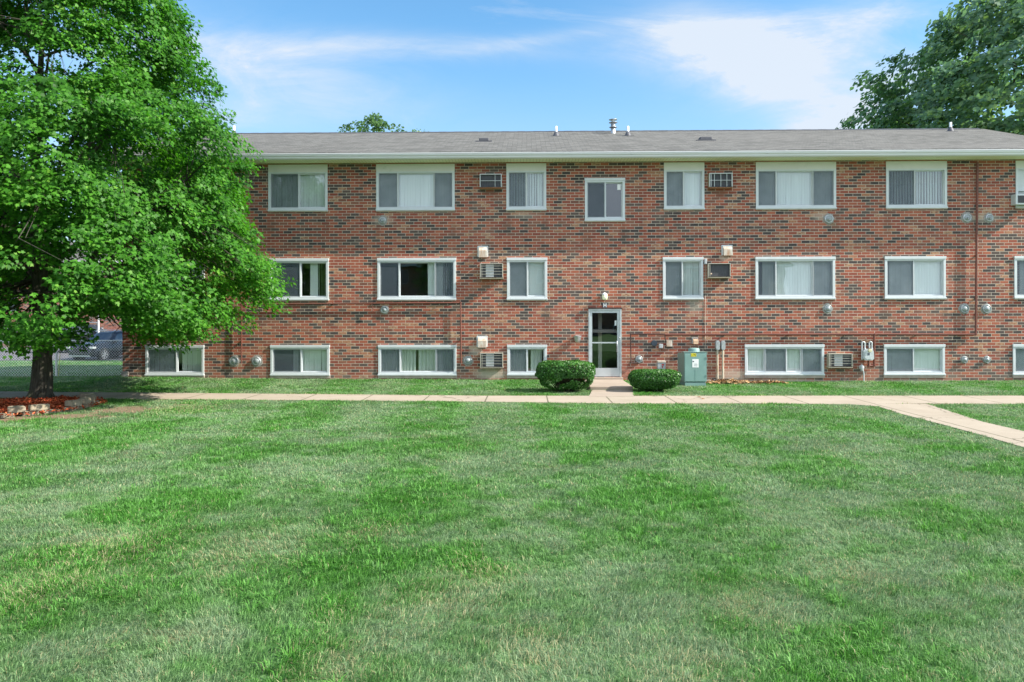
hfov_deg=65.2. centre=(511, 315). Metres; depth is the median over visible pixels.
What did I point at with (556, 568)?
ground
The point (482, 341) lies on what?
vent hood
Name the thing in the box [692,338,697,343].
vent hood
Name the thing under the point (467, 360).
wall vent
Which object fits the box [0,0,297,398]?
maple tree
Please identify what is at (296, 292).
window
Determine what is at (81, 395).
edging block
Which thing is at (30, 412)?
edging block
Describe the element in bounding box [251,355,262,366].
wall vent
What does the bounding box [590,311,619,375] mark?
door
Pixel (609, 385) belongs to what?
entrance step
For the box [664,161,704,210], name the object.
window
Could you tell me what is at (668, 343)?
utility box
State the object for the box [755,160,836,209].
window
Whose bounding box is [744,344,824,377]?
window
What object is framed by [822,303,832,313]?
wall vent
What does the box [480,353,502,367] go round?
air conditioner
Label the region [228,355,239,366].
wall vent
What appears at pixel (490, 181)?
air conditioner
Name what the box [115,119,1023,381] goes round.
apartment building
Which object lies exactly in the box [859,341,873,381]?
gas meter
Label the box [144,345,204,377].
window
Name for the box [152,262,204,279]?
window
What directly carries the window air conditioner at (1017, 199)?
attached to the apartment building at (570, 228)
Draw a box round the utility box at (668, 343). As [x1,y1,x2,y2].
[666,340,671,346]
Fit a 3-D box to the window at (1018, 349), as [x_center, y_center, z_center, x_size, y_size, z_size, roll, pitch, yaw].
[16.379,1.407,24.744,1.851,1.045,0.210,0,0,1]
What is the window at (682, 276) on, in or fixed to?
in the apartment building at (570, 228)
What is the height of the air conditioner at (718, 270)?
0.446 m
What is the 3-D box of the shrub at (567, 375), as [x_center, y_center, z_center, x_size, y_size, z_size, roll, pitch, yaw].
[1.468,1.685,21.990,1.700,0.942,1.236,0,0,1]
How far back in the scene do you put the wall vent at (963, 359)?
24.69 m
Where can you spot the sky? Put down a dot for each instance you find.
(285, 66)
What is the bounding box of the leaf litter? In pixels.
[706,378,788,383]
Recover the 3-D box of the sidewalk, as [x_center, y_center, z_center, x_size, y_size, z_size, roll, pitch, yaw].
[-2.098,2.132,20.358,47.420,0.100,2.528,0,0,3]
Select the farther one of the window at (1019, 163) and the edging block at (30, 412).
the window at (1019, 163)
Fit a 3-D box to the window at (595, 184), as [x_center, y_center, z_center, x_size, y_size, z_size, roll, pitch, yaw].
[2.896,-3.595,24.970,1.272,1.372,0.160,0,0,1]
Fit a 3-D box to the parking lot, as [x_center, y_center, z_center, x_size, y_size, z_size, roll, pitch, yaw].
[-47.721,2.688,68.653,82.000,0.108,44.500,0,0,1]
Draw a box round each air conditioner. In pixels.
[479,174,501,188]
[480,263,502,278]
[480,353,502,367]
[707,263,730,277]
[708,173,732,188]
[826,353,852,367]
[1011,194,1023,205]
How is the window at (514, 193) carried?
in the apartment building at (570, 228)
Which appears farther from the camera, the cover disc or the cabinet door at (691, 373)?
the cover disc
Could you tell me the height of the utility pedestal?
0.810 m
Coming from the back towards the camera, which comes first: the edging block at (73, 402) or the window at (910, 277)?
the window at (910, 277)
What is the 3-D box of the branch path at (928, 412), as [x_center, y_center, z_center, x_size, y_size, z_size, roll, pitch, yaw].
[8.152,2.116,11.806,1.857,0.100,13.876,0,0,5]
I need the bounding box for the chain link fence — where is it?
[0,340,121,376]
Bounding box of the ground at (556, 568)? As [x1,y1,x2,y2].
[0,360,1023,681]
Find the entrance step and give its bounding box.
[588,380,632,390]
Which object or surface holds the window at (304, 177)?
in the apartment building at (570, 228)
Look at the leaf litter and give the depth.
24.32 m
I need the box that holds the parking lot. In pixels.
[0,347,121,360]
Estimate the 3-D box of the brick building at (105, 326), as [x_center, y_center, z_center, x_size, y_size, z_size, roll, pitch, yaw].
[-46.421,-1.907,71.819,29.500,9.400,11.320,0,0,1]
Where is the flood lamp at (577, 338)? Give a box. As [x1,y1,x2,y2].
[574,335,580,341]
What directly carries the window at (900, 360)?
in the apartment building at (570, 228)
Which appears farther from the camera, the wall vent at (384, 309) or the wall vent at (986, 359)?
the wall vent at (384, 309)
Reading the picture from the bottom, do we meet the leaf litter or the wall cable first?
the leaf litter
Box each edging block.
[0,413,14,417]
[7,405,25,412]
[20,410,38,415]
[28,404,49,410]
[42,409,62,413]
[64,406,79,411]
[65,400,81,405]
[77,397,90,404]
[79,393,92,397]
[79,403,90,408]
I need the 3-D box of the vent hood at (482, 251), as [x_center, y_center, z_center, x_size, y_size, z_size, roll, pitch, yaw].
[-0.913,-1.991,24.953,0.334,0.370,0.134,0,0,1]
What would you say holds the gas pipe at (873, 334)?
attached to the apartment building at (570, 228)
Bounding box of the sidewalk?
[0,391,1023,404]
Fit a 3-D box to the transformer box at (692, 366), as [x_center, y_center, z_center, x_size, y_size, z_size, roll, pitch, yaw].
[5.404,1.557,24.036,0.668,1.164,1.074,0,0,1]
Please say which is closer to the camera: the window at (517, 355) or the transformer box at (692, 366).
the transformer box at (692, 366)
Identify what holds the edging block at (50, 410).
on the ground at (556, 568)
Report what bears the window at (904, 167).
in the apartment building at (570, 228)
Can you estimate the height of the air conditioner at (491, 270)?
0.468 m
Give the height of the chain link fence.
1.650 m
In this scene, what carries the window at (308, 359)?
in the apartment building at (570, 228)
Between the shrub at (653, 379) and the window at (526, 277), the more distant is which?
the window at (526, 277)
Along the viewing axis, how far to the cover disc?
24.89 m
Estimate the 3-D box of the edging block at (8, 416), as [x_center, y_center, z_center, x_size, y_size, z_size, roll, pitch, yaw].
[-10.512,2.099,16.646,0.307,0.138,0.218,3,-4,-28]
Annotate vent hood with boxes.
[477,246,487,257]
[477,336,487,347]
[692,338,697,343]
[721,245,732,255]
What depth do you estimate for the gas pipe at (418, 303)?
24.97 m
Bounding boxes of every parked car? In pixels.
[53,322,105,351]
[66,330,121,359]
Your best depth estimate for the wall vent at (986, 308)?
24.68 m
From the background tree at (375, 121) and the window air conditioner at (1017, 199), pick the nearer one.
the window air conditioner at (1017, 199)
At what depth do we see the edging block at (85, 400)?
18.35 m
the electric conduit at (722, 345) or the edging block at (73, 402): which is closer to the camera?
the edging block at (73, 402)
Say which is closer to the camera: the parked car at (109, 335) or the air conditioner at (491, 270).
the air conditioner at (491, 270)
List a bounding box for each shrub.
[535,359,595,391]
[627,369,681,390]
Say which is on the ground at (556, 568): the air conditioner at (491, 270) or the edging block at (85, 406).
the edging block at (85, 406)
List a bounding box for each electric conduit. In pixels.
[715,341,719,379]
[720,341,724,378]
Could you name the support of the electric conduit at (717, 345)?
attached to the apartment building at (570, 228)
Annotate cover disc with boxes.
[651,340,656,345]
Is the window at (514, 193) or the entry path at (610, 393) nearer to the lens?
the entry path at (610, 393)
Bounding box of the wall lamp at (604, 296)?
[602,292,607,299]
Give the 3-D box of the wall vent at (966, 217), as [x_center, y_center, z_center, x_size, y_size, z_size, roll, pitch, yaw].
[14.066,-3.024,24.676,0.370,0.359,0.152,0,0,1]
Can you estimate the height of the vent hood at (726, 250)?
0.341 m
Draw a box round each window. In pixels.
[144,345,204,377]
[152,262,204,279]
[267,163,327,211]
[269,258,328,300]
[270,345,329,377]
[376,162,454,211]
[377,258,455,300]
[378,345,456,377]
[506,162,546,210]
[507,258,547,300]
[507,345,546,377]
[584,178,625,221]
[662,257,703,299]
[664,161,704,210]
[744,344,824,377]
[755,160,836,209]
[755,257,835,299]
[883,344,945,377]
[884,256,946,299]
[886,160,947,209]
[1012,344,1023,377]
[1014,256,1023,299]
[1015,159,1023,208]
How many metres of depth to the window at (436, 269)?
25.05 m
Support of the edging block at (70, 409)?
on the ground at (556, 568)
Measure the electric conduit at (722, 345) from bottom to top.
1.406 m
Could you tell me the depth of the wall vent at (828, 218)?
24.78 m
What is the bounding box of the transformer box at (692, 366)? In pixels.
[678,348,706,385]
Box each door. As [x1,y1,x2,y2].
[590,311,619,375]
[685,354,705,380]
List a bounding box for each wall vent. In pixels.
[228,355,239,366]
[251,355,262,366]
[377,215,386,225]
[380,305,388,313]
[462,355,473,365]
[635,355,642,362]
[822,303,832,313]
[823,213,834,224]
[958,303,969,314]
[960,356,967,363]
[961,212,972,222]
[981,303,991,313]
[982,356,990,363]
[984,212,993,222]
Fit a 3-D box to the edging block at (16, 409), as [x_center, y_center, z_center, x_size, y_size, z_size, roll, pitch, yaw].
[-10.407,1.971,16.786,0.331,0.135,0.217,-1,3,-42]
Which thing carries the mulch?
on the mulch bed
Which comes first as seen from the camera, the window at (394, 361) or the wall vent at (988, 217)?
the wall vent at (988, 217)
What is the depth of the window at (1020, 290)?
24.69 m
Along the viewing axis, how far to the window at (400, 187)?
25.08 m
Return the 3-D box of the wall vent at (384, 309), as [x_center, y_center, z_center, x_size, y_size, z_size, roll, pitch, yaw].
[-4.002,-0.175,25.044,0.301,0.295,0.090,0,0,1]
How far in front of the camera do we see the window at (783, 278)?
24.89 m
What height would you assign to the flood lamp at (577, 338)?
0.215 m
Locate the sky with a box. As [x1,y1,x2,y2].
[0,0,1023,241]
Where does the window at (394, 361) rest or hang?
in the apartment building at (570, 228)
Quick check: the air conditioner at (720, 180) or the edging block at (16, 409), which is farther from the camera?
the air conditioner at (720, 180)
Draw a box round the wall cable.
[705,264,705,343]
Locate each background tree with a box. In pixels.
[337,112,428,131]
[835,0,1023,134]
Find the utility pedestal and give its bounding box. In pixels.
[656,360,665,368]
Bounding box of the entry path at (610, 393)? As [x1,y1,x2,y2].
[589,390,633,396]
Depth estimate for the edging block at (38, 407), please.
17.05 m
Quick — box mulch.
[0,394,107,416]
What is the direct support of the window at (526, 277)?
in the apartment building at (570, 228)
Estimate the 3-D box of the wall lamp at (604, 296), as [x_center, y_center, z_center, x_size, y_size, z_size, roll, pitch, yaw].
[2.879,-0.598,24.866,0.183,0.235,0.176,0,0,1]
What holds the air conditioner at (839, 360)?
attached to the apartment building at (570, 228)
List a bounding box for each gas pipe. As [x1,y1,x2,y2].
[240,302,461,363]
[630,162,978,366]
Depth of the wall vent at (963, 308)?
24.70 m
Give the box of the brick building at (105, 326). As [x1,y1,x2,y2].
[2,242,121,346]
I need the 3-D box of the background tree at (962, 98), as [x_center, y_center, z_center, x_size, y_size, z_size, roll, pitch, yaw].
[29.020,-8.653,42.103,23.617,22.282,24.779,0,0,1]
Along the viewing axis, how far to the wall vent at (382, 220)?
25.07 m
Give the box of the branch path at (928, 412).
[849,404,1023,446]
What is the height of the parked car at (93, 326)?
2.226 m
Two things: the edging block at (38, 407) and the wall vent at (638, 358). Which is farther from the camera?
the wall vent at (638, 358)

